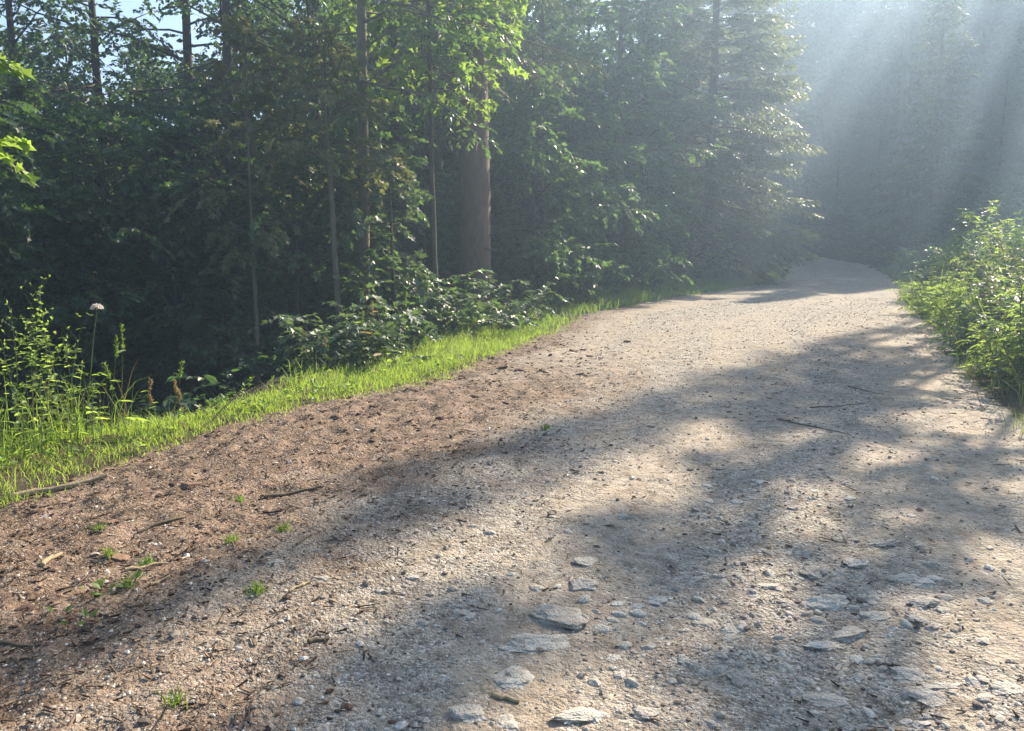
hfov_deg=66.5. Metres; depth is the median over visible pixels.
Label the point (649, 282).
shrub
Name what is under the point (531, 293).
shrub
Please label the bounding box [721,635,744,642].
stone
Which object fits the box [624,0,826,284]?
spruce tree
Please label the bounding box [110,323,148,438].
grass stalk
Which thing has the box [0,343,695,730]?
soil crumbs
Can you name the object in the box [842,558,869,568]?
stone
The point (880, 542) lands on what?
stone
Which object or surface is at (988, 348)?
bent stalk
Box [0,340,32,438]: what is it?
tall weed
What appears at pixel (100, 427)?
tall weed
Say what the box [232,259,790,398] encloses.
roadside grass
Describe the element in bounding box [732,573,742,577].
stone
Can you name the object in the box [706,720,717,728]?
stone
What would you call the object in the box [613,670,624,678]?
stone
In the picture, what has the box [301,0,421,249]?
broadleaf tree
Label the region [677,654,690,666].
stone
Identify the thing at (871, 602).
stone
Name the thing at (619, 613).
stone
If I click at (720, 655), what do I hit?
stone
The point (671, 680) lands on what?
stone
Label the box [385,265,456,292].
shrub
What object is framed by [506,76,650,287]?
hazel tree
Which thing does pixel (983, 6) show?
spruce tree
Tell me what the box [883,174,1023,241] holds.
shrub
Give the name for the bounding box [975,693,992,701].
stone
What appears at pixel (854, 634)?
stone
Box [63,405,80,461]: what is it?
tall weed
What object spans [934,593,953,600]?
stone
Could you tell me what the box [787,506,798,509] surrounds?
stone
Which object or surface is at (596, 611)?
stone
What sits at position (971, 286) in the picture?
shrub
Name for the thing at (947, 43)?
spruce tree
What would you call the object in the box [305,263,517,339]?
shrub
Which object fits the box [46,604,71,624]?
seedling
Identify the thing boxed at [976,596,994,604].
stone
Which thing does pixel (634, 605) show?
stone
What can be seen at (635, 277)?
shrub
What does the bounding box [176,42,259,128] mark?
broadleaf tree
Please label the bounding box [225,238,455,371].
shrub
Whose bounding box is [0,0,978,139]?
sky
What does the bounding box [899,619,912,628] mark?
stone
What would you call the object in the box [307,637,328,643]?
stick
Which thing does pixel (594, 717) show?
stone
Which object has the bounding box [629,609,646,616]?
stone
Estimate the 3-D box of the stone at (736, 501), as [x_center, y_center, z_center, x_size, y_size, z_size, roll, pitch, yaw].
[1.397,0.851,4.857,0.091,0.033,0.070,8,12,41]
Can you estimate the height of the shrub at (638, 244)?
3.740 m
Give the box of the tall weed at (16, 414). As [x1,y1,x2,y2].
[11,392,33,458]
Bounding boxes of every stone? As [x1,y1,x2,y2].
[267,559,284,564]
[316,576,331,580]
[406,575,418,579]
[418,618,429,627]
[448,704,487,723]
[453,609,469,616]
[464,612,475,618]
[472,585,481,592]
[484,530,495,534]
[492,665,534,689]
[497,633,570,653]
[497,713,518,730]
[529,585,543,591]
[530,604,588,629]
[549,706,607,722]
[553,584,561,588]
[563,529,572,533]
[563,720,572,724]
[569,577,598,591]
[572,556,597,566]
[577,595,592,602]
[587,678,600,686]
[591,713,598,722]
[592,609,601,614]
[592,624,611,632]
[606,617,619,622]
[606,654,620,661]
[610,601,624,606]
[611,611,626,616]
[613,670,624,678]
[615,707,626,712]
[616,641,631,647]
[618,513,630,518]
[623,677,638,687]
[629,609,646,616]
[629,707,661,719]
[630,603,644,607]
[637,621,646,625]
[641,642,657,649]
[648,594,667,605]
[666,678,677,683]
[673,585,683,591]
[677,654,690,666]
[684,660,697,669]
[685,612,700,619]
[689,576,702,582]
[691,596,705,602]
[692,617,711,628]
[695,668,712,675]
[698,663,704,668]
[701,643,711,651]
[703,499,712,502]
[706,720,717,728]
[709,665,726,672]
[715,652,727,658]
[718,572,725,577]
[720,625,741,633]
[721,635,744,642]
[726,667,756,686]
[730,499,743,504]
[731,677,744,686]
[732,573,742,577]
[733,620,746,630]
[735,661,747,667]
[755,480,764,484]
[756,582,783,590]
[760,548,773,554]
[765,569,773,575]
[771,709,782,715]
[773,634,785,639]
[777,598,795,606]
[778,661,794,673]
[779,652,785,658]
[779,666,786,672]
[782,688,795,694]
[785,611,794,615]
[787,478,795,481]
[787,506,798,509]
[796,676,815,684]
[799,565,822,578]
[801,693,849,707]
[802,594,848,609]
[803,640,840,651]
[809,615,826,622]
[809,710,821,714]
[821,568,828,574]
[832,625,866,642]
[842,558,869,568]
[844,496,856,499]
[846,605,859,609]
[848,654,863,664]
[851,673,865,680]
[856,594,866,598]
[857,723,868,728]
[859,610,891,621]
[861,643,871,648]
[861,706,874,717]
[863,659,873,664]
[864,595,879,600]
[867,600,877,605]
[868,538,900,546]
[868,657,888,663]
[870,653,884,658]
[877,673,886,679]
[882,522,890,526]
[887,575,898,581]
[888,573,919,583]
[889,666,931,683]
[898,718,912,725]
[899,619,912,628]
[900,687,911,698]
[905,614,928,623]
[908,595,939,608]
[909,688,946,708]
[912,577,937,586]
[912,720,925,728]
[918,713,933,720]
[923,561,939,566]
[923,682,960,689]
[924,623,938,629]
[926,575,944,581]
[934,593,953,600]
[935,606,950,612]
[940,721,950,728]
[942,579,953,583]
[942,632,953,637]
[945,690,956,694]
[964,676,980,685]
[974,637,989,643]
[975,675,989,682]
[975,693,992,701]
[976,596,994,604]
[976,720,986,728]
[988,679,1023,694]
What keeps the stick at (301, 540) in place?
on the ground at (830, 276)
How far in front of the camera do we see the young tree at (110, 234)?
12.00 m
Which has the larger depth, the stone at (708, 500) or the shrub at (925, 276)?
the shrub at (925, 276)
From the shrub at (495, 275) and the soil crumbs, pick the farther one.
the shrub at (495, 275)
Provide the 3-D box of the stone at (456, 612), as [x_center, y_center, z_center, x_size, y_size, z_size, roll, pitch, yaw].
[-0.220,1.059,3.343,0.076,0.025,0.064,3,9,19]
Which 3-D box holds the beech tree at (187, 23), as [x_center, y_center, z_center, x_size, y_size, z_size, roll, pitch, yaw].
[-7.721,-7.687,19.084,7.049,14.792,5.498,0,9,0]
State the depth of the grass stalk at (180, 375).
6.43 m
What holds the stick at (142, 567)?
on the ground at (830, 276)
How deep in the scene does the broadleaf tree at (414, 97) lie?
28.06 m
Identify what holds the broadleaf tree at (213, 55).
on the ground at (830, 276)
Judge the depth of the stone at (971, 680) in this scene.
2.82 m
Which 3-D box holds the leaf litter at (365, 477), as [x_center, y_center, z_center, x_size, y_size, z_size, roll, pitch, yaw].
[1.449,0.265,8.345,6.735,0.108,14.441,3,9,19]
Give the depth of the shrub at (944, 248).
18.26 m
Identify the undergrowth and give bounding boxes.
[0,154,1023,448]
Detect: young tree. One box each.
[0,74,159,442]
[0,107,242,430]
[0,108,166,440]
[80,118,259,408]
[118,79,315,404]
[210,147,407,373]
[236,8,426,337]
[289,89,448,341]
[320,0,500,308]
[323,145,443,337]
[458,64,608,306]
[508,157,610,290]
[546,134,667,295]
[621,130,701,285]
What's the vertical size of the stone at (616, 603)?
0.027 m
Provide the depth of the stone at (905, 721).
2.62 m
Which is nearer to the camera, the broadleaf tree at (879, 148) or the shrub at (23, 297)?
the shrub at (23, 297)
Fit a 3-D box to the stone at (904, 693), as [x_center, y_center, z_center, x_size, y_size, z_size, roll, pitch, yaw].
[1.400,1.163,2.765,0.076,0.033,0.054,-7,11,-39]
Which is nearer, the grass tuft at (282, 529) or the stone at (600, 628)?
the stone at (600, 628)
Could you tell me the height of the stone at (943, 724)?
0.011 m
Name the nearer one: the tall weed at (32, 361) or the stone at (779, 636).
the stone at (779, 636)
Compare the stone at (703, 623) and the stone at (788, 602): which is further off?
the stone at (788, 602)
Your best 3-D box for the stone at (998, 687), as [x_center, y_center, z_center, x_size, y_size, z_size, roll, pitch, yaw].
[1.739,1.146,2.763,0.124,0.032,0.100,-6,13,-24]
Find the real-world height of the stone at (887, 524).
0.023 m
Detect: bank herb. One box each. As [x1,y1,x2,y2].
[919,264,935,314]
[934,273,949,328]
[946,291,960,335]
[951,247,966,330]
[982,235,993,283]
[984,297,1008,377]
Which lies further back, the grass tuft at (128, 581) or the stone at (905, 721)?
the grass tuft at (128, 581)
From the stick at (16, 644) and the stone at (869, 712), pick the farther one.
the stick at (16, 644)
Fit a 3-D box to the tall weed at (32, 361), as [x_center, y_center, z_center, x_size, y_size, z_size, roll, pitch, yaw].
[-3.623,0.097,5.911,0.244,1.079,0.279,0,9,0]
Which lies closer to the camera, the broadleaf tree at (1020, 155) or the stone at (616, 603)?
the stone at (616, 603)
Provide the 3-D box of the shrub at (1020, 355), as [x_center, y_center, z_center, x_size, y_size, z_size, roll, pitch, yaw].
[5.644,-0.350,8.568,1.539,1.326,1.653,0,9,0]
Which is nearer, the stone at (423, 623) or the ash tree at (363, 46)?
the stone at (423, 623)
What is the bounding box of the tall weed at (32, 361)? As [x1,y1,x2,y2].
[18,307,54,442]
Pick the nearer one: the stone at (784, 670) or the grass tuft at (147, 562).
the stone at (784, 670)
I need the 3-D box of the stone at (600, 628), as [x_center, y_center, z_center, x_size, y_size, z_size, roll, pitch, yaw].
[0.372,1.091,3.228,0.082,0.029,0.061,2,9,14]
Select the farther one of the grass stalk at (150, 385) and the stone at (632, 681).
the grass stalk at (150, 385)
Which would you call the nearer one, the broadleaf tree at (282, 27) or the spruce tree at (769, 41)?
the broadleaf tree at (282, 27)
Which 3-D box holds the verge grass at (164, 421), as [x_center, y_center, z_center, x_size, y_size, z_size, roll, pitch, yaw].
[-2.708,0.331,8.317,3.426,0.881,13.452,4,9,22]
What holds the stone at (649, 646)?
on the ground at (830, 276)
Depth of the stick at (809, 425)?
6.74 m
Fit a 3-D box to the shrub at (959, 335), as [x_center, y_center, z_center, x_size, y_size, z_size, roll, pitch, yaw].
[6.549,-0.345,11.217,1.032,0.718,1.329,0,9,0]
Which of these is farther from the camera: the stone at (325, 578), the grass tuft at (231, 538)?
the grass tuft at (231, 538)
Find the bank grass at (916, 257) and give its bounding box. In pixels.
[874,222,1023,436]
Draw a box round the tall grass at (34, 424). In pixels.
[0,354,143,454]
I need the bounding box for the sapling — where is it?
[164,12,307,384]
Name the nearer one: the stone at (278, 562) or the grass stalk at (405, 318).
the stone at (278, 562)
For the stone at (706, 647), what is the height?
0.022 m
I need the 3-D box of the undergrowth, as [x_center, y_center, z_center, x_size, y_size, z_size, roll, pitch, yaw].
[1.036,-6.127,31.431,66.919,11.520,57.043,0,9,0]
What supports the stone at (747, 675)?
on the ground at (830, 276)
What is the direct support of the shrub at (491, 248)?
on the ground at (830, 276)
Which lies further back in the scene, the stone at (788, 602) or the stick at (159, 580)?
the stick at (159, 580)
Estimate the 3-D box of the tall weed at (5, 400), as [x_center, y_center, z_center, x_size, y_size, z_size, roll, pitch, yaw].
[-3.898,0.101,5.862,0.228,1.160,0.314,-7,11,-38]
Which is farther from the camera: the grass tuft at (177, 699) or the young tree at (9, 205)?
the young tree at (9, 205)
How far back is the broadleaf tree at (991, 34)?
53.21 m
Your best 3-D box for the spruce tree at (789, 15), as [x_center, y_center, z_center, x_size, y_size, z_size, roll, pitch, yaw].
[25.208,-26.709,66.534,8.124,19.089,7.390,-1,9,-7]
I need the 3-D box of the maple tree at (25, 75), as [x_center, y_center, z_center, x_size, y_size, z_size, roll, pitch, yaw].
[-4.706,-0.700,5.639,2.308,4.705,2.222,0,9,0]
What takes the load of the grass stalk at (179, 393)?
on the ground at (830, 276)
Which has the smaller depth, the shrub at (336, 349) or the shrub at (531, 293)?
the shrub at (336, 349)
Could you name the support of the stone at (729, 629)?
on the ground at (830, 276)
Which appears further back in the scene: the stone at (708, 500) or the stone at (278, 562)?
the stone at (708, 500)
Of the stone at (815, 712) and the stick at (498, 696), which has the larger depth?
the stick at (498, 696)
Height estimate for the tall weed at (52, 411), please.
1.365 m
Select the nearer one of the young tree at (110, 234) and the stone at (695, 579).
the stone at (695, 579)
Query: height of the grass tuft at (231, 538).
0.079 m
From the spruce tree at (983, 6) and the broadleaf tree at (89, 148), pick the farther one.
the spruce tree at (983, 6)
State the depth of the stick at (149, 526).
4.32 m
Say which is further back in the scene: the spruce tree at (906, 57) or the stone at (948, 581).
the spruce tree at (906, 57)
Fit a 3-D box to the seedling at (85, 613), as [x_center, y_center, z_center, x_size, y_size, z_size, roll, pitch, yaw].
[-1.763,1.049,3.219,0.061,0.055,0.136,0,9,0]
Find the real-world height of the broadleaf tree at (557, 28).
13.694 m
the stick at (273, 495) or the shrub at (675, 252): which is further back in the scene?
the shrub at (675, 252)
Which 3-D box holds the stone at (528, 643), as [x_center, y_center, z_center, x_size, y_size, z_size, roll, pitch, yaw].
[0.102,1.114,3.105,0.324,0.063,0.138,2,12,-11]
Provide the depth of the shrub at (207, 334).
12.85 m
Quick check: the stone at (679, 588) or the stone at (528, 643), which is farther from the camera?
the stone at (679, 588)
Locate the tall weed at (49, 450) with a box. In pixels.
[31,387,56,456]
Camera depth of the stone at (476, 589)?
3.58 m
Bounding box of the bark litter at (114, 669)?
[0,317,1023,730]
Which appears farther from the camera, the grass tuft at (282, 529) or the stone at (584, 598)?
the grass tuft at (282, 529)
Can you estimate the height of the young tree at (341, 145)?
7.176 m
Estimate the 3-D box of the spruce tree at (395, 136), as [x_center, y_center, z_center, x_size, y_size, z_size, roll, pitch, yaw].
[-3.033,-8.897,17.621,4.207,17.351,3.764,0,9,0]
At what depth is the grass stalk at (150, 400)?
6.41 m
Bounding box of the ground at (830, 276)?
[0,130,1023,730]
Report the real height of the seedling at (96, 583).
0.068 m
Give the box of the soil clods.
[0,338,631,611]
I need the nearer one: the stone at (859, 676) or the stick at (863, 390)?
the stone at (859, 676)
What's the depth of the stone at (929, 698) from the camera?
2.72 m
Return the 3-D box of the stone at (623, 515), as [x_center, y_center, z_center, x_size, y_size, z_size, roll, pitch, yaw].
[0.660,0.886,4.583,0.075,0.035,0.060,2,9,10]
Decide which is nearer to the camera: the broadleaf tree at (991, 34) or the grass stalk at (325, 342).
the grass stalk at (325, 342)
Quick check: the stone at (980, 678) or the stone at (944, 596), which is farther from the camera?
the stone at (944, 596)
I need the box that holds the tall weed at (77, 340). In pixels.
[55,313,92,437]
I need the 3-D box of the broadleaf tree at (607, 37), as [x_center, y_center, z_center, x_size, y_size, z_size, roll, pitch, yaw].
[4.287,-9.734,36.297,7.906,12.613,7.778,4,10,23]
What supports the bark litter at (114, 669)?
on the ground at (830, 276)
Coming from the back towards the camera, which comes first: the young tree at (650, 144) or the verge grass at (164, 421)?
the young tree at (650, 144)
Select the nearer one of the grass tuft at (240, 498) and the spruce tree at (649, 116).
the grass tuft at (240, 498)
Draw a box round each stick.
[0,640,41,646]
[13,473,107,498]
[40,552,62,566]
[124,562,167,571]
[137,516,184,533]
[150,575,169,585]
[263,485,321,497]
[288,580,310,592]
[296,531,319,544]
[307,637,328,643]
[491,691,519,702]
[776,418,849,434]
[810,403,864,407]
[848,386,880,393]
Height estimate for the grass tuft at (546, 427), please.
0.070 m
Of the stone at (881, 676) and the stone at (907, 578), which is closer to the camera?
the stone at (881, 676)
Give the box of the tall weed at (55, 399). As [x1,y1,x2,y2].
[27,298,74,434]
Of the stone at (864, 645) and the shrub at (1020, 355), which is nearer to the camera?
the stone at (864, 645)
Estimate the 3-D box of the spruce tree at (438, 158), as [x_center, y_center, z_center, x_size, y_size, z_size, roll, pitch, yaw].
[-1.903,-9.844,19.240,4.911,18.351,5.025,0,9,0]
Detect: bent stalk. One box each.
[961,285,1004,400]
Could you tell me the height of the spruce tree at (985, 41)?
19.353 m
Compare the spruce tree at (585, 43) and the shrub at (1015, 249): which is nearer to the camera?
the shrub at (1015, 249)
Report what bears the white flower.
on the ground at (830, 276)
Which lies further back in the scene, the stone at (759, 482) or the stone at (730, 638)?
the stone at (759, 482)
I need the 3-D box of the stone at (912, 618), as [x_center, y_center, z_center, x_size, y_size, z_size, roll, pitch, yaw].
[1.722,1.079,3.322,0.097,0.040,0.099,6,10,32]
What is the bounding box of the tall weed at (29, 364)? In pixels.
[15,286,45,433]
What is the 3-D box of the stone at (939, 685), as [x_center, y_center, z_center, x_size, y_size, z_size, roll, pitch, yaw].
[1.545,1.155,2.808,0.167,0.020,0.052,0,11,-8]
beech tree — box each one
[0,0,327,274]
[34,0,385,313]
[189,0,444,321]
[574,0,732,278]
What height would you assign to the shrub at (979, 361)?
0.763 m
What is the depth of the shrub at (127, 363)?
13.70 m
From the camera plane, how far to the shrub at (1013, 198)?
32.58 m
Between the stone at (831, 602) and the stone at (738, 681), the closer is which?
the stone at (738, 681)
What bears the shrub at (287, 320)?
on the ground at (830, 276)
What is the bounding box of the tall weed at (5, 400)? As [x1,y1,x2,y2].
[0,325,14,444]
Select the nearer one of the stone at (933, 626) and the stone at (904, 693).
the stone at (904, 693)
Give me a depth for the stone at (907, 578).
3.70 m
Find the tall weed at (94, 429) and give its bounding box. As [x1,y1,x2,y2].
[84,385,100,448]
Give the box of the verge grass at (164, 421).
[0,324,550,507]
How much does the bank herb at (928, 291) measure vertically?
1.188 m
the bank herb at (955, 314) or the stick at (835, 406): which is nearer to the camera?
the stick at (835, 406)
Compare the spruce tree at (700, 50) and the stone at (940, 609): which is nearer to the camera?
the stone at (940, 609)
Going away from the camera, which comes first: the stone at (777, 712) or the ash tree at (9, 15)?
the stone at (777, 712)
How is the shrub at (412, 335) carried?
on the ground at (830, 276)
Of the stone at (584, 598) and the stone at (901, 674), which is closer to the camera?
the stone at (901, 674)
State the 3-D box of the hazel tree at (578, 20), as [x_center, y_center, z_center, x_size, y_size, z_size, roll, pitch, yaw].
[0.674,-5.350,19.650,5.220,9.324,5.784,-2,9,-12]
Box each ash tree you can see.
[0,0,158,303]
[0,0,290,287]
[250,0,550,335]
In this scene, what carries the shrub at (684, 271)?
on the ground at (830, 276)
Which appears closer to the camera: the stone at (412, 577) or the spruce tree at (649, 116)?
the stone at (412, 577)
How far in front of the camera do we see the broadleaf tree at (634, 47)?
33.76 m
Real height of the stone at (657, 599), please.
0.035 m
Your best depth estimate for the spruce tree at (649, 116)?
22.65 m
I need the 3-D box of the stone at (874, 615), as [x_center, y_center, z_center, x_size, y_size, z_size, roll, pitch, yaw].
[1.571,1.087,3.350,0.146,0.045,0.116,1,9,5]
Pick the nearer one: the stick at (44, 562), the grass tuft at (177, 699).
the grass tuft at (177, 699)
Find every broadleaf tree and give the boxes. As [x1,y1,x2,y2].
[0,24,117,307]
[0,69,166,425]
[1,123,207,418]
[3,50,123,268]
[10,20,151,291]
[21,86,231,372]
[70,35,221,278]
[92,171,254,395]
[115,0,351,309]
[124,67,179,149]
[127,63,223,174]
[146,75,236,133]
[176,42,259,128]
[211,53,322,264]
[223,149,357,366]
[245,0,405,282]
[246,8,309,179]
[280,25,458,283]
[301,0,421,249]
[308,8,420,114]
[321,0,530,285]
[371,20,459,273]
[404,0,587,285]
[414,0,601,221]
[445,0,630,250]
[488,20,608,188]
[500,1,593,178]
[501,0,681,256]
[571,9,678,254]
[577,1,748,234]
[654,8,739,250]
[743,161,799,229]
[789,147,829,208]
[807,130,868,209]
[851,43,927,161]
[856,119,896,189]
[902,115,954,198]
[925,109,996,200]
[952,10,1023,159]
[959,63,1023,200]
[983,86,1023,202]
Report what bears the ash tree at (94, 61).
on the ground at (830, 276)
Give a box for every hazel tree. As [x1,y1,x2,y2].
[441,0,658,305]
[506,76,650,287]
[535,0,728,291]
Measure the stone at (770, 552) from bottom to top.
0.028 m
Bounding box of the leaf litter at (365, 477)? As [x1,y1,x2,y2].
[3,327,965,633]
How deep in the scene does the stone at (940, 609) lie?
3.39 m
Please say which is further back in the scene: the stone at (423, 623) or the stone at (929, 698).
the stone at (423, 623)
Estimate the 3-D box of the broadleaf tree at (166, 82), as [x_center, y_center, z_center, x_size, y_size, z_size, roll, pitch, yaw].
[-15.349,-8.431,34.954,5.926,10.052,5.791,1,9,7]
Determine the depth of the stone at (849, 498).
4.81 m
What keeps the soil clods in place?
on the ground at (830, 276)
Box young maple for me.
[233,1,415,341]
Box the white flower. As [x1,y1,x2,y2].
[67,303,109,436]
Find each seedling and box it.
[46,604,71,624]
[78,608,97,625]
[79,576,108,589]
[90,579,115,594]
[115,570,144,587]
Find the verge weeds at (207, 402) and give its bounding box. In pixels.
[0,354,462,466]
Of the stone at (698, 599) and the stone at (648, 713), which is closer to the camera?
the stone at (648, 713)
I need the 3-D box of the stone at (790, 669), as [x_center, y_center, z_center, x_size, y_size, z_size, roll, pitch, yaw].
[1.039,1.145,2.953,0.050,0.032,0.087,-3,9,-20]
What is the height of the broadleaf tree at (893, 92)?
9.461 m
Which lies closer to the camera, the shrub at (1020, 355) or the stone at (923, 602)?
the stone at (923, 602)
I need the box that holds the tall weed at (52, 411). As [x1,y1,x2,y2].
[29,274,65,427]
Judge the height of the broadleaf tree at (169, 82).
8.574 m
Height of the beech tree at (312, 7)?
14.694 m
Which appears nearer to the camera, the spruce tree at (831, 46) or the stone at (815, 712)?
the stone at (815, 712)
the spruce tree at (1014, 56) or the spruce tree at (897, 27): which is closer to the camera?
the spruce tree at (1014, 56)
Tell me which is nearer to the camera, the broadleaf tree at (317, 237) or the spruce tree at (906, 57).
the broadleaf tree at (317, 237)
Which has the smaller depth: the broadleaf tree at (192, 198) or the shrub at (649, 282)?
the broadleaf tree at (192, 198)
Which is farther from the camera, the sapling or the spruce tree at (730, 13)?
the spruce tree at (730, 13)
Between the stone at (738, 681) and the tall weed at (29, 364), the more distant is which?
the tall weed at (29, 364)
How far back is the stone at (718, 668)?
2.92 m
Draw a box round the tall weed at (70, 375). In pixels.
[54,334,97,442]
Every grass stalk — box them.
[95,335,124,436]
[102,362,134,437]
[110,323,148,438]
[141,377,155,432]
[147,393,160,430]
[165,389,185,433]
[171,360,184,429]
[173,379,187,432]
[322,337,331,370]
[355,311,366,370]
[359,300,382,365]
[380,305,392,359]
[396,292,407,358]
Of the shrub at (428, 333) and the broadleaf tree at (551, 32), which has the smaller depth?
the shrub at (428, 333)
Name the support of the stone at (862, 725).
on the ground at (830, 276)
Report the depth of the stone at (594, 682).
2.83 m
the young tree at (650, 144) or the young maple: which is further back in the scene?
the young tree at (650, 144)
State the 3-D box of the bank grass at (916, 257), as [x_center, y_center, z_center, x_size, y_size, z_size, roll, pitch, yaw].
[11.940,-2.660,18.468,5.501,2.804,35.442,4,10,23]
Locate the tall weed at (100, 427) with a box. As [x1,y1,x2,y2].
[90,392,112,443]
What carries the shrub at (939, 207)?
on the ground at (830, 276)
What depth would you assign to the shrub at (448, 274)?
16.79 m
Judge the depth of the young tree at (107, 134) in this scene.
12.48 m
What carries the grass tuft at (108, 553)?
on the ground at (830, 276)
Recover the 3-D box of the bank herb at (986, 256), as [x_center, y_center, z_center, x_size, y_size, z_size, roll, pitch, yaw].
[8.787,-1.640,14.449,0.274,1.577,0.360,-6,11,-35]
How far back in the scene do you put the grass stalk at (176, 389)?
6.46 m
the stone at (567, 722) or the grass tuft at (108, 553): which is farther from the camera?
the grass tuft at (108, 553)
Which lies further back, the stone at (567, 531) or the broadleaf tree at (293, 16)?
the broadleaf tree at (293, 16)
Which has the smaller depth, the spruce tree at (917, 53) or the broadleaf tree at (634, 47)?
the broadleaf tree at (634, 47)
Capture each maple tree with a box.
[0,51,40,187]
[330,0,528,310]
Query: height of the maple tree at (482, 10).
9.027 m
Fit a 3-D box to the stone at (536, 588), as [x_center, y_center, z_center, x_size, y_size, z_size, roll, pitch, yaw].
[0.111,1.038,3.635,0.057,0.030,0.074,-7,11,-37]
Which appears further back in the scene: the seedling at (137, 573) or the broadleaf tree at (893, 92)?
the broadleaf tree at (893, 92)
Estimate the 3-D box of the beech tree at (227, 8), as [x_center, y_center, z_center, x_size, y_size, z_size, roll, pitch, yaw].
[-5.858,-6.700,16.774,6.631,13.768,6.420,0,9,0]
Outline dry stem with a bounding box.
[211,387,248,421]
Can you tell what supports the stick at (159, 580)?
on the ground at (830, 276)
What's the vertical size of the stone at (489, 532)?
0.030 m
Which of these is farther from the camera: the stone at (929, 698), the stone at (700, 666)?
the stone at (700, 666)
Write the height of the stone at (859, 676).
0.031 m
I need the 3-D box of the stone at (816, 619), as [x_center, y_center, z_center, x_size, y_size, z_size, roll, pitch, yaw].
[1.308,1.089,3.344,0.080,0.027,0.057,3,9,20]
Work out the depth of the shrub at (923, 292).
17.57 m
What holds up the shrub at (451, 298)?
on the ground at (830, 276)
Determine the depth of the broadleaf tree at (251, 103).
26.04 m
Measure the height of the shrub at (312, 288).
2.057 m
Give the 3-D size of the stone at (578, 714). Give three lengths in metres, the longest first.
0.213 x 0.106 x 0.043 m
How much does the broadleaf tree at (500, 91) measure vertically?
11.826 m
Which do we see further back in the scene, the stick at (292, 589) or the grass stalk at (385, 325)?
the grass stalk at (385, 325)
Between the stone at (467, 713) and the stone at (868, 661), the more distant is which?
the stone at (868, 661)
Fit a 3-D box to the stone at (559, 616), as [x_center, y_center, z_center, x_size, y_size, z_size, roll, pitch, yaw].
[0.209,1.080,3.345,0.273,0.082,0.216,2,6,27]
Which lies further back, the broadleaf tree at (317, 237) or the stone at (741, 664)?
the broadleaf tree at (317, 237)
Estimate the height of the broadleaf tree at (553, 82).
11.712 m
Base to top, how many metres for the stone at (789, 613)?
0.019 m
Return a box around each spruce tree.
[306,1,460,270]
[333,0,611,323]
[336,0,533,284]
[554,1,608,158]
[597,0,659,137]
[607,0,754,273]
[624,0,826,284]
[655,0,727,193]
[680,0,788,192]
[695,0,824,261]
[725,1,798,174]
[739,0,837,207]
[781,0,859,180]
[784,0,881,188]
[787,0,839,156]
[813,0,916,178]
[815,1,888,165]
[838,0,921,160]
[855,0,958,203]
[862,0,922,107]
[868,0,1002,244]
[869,0,988,168]
[888,0,953,152]
[893,0,979,133]
[927,0,1023,164]
[956,0,1023,143]
[964,0,1023,171]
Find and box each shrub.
[0,275,87,338]
[0,341,134,443]
[1,302,146,429]
[32,362,193,426]
[68,277,345,436]
[74,291,290,417]
[108,315,245,395]
[202,296,403,380]
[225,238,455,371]
[228,238,451,385]
[235,276,409,365]
[247,280,432,371]
[293,312,402,371]
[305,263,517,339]
[339,227,510,345]
[345,294,445,362]
[381,247,555,309]
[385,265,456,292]
[388,294,464,344]
[394,273,538,338]
[413,202,622,277]
[441,207,617,312]
[449,216,551,293]
[455,274,568,330]
[497,225,665,297]
[497,247,629,303]
[502,279,573,315]
[524,203,672,283]
[535,263,620,300]
[596,222,736,284]
[606,257,669,290]
[662,255,710,280]
[674,230,763,280]
[787,188,835,224]
[804,190,844,215]
[877,192,972,241]
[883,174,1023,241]
[884,274,971,314]
[889,247,948,278]
[895,283,993,329]
[899,251,960,287]
[912,178,1014,221]
[915,259,1023,334]
[922,316,1017,355]
[928,234,1021,286]
[930,203,1023,285]
[934,227,1023,330]
[940,254,1023,330]
[943,273,1023,363]
[944,271,1023,388]
[948,322,1023,377]
[964,200,1023,286]
[974,181,1023,228]
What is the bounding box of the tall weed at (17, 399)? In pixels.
[1,301,32,443]
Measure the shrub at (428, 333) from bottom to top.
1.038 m
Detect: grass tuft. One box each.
[85,521,106,531]
[100,543,121,561]
[117,574,140,589]
[134,552,161,566]
[153,681,192,709]
[220,530,238,542]
[228,493,244,501]
[242,578,273,597]
[274,519,290,531]
[540,422,551,430]
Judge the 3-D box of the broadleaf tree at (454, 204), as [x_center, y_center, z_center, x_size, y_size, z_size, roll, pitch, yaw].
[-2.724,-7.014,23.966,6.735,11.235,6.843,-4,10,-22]
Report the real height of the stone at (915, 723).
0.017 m
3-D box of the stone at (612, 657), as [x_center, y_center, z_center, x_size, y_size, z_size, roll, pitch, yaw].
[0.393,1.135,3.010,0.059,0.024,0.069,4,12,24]
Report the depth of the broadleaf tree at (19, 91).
14.26 m
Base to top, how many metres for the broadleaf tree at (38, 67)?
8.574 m
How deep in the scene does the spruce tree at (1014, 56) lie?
49.65 m
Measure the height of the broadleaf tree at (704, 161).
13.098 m
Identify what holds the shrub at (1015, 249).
on the ground at (830, 276)
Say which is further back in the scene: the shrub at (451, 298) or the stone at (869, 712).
the shrub at (451, 298)
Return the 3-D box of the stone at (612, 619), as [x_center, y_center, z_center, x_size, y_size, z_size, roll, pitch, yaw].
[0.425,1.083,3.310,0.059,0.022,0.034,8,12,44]
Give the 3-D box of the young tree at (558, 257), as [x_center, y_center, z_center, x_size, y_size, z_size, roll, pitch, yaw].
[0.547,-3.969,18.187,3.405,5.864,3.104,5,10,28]
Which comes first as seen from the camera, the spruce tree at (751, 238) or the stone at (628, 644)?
the stone at (628, 644)
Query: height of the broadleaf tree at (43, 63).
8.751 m
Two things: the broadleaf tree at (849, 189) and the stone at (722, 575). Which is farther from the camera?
the broadleaf tree at (849, 189)
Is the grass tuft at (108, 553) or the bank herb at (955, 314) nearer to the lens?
the grass tuft at (108, 553)

